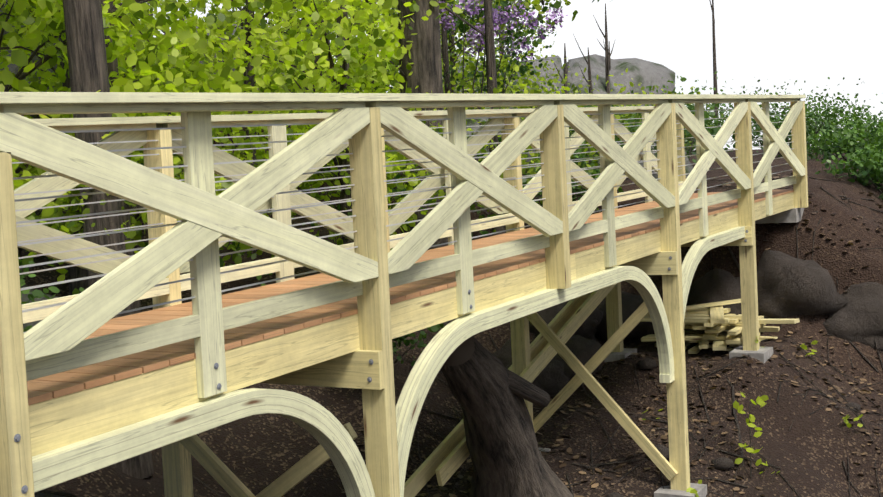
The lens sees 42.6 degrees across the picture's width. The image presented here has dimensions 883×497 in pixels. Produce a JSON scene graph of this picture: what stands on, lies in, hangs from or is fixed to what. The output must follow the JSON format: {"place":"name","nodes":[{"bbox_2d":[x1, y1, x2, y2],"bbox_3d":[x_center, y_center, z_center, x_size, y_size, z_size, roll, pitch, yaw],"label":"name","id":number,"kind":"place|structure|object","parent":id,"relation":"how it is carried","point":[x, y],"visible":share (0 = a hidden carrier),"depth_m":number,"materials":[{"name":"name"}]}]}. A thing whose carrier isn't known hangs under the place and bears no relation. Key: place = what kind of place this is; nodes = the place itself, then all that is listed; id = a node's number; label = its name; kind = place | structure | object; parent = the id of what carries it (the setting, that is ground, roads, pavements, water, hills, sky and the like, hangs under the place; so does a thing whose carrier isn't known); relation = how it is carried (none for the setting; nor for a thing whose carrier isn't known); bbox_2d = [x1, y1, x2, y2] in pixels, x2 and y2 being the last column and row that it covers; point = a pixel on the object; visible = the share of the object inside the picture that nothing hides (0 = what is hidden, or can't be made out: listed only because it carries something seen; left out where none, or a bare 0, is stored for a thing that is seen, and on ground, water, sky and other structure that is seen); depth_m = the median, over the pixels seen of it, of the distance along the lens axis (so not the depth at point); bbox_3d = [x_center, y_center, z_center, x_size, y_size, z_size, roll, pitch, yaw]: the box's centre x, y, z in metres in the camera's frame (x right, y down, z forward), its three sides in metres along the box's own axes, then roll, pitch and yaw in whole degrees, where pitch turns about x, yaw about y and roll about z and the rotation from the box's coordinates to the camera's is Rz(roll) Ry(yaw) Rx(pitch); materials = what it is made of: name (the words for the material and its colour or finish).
{"place":"outdoors","nodes":[
{"label":"outdoors","id":0,"kind":"place"},
{"bbox_2d":[0,92,805,382],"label":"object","id":1,"kind":"structure","parent":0,"point":[203,216],"depth_m":5.79,"materials":[{"name":"beige wood"}]},
{"bbox_2d":[22,102,796,397],"bbox_3d":[0.678,-0.456,8.771,1.380,1.603,10.666,-1,3,32],"label":"bridge railing","id":2,"kind":"object","parent":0,"point":[208,322],"visible":0.69,"depth_m":5.70,"materials":[{"name":"beige wood"}]},
{"bbox_2d":[19,125,882,496],"bbox_3d":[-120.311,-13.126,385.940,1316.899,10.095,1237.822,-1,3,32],"label":"ground","id":3,"kind":"structure","parent":0,"point":[807,453],"depth_m":10.54,"materials":[{"name":"soil"}]},
{"bbox_2d":[0,0,695,496],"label":"rocks","id":4,"kind":"object","parent":3,"relation":"on","point":[644,72],"depth_m":33.98,"materials":[{"name":"grey stone"}]},
{"bbox_2d":[0,101,807,496],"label":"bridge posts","id":5,"kind":"object","parent":3,"relation":"on","point":[338,353],"depth_m":6.27,"materials":[{"name":"beige wood"}]},
{"bbox_2d":[14,230,747,493],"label":"bolts","id":6,"kind":"object","parent":5,"relation":"attached to","point":[17,438],"visible":1,"depth_m":4.79,"materials":[{"name":"grey metal"}]},
{"bbox_2d":[32,226,744,496],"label":"curved arch braces","id":7,"kind":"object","parent":5,"relation":"attached to","point":[324,428],"depth_m":5.55,"materials":[{"name":"beige wood"}]},
{"bbox_2d":[12,107,793,332],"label":"railing cables","id":8,"kind":"object","parent":5,"relation":"attached to","point":[142,228],"visible":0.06,"depth_m":5.91,"materials":[{"name":"silver metal"}]},
{"bbox_2d":[27,189,793,405],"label":"bridge deck","id":9,"kind":"structure","parent":5,"relation":"on","point":[49,387],"depth_m":5.99,"materials":[{"name":"brown wood"}]},
{"bbox_2d":[0,0,882,478],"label":"trees","id":10,"kind":"object","parent":3,"relation":"on","point":[160,64],"depth_m":10.28,"materials":[{"name":"green plant"}]},
{"bbox_2d":[18,0,882,365],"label":"shrub foliage","id":11,"kind":"object","parent":3,"relation":"on","point":[846,136],"visible":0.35,"depth_m":16.30,"materials":[{"name":"green plant"}]},
{"bbox_2d":[439,0,567,64],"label":"lilac flowers","id":12,"kind":"object","parent":11,"relation":"attached to","point":[482,28],"visible":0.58,"depth_m":15.88,"materials":[{"name":"purple plant"}]},
{"bbox_2d":[441,336,572,496],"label":"tree stump","id":13,"kind":"object","parent":3,"relation":"on","point":[490,392],"visible":0.92,"depth_m":8.58,"materials":[{"name":"brown wood"}]},
{"bbox_2d":[192,175,882,496],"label":"twigs","id":14,"kind":"object","parent":3,"relation":"on","point":[592,466],"visible":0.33,"depth_m":10.62,"materials":[{"name":"brown wood"}]},
{"bbox_2d":[319,172,882,496],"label":"dead leaves","id":15,"kind":"object","parent":3,"relation":"on","point":[693,462],"visible":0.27,"depth_m":10.82,"materials":[{"name":"brown plant"}]},
{"bbox_2d":[554,0,718,124],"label":"bare trees","id":16,"kind":"object","parent":3,"relation":"on","point":[606,48],"visible":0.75,"depth_m":33.69,"materials":[{"name":"brown plant"}]},
{"bbox_2d":[538,208,803,496],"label":"concrete footings","id":17,"kind":"object","parent":3,"relation":"on","point":[765,354],"visible":0.23,"depth_m":11.18,"materials":[{"name":"grey concrete"}]},
{"bbox_2d":[493,250,882,496],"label":"bank rocks","id":18,"kind":"structure","parent":3,"relation":"on","point":[788,285],"depth_m":12.39,"materials":[{"name":"grey stone"}]},
{"bbox_2d":[640,299,799,353],"bbox_3d":[3.053,0.827,12.256,1.637,0.519,1.585,-1,3,32],"label":"lumber pile","id":19,"kind":"object","parent":3,"relation":"on","point":[718,328],"visible":0.69,"depth_m":11.99,"materials":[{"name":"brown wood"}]},
{"bbox_2d":[733,392,768,465],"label":"sapling leaves","id":20,"kind":"object","parent":3,"relation":"on","point":[761,400],"visible":0.96,"depth_m":9.78,"materials":[{"name":"green plant"}]},
{"bbox_2d":[641,339,862,496],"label":"small plants","id":21,"kind":"object","parent":3,"relation":"on","point":[693,490],"visible":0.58,"depth_m":10.36,"materials":[{"name":"green plant"}]},
{"bbox_2d":[138,0,882,149],"label":"sky","id":22,"kind":"structure","parent":0,"point":[773,42],"materials":[{"name":"white"}]}
]}

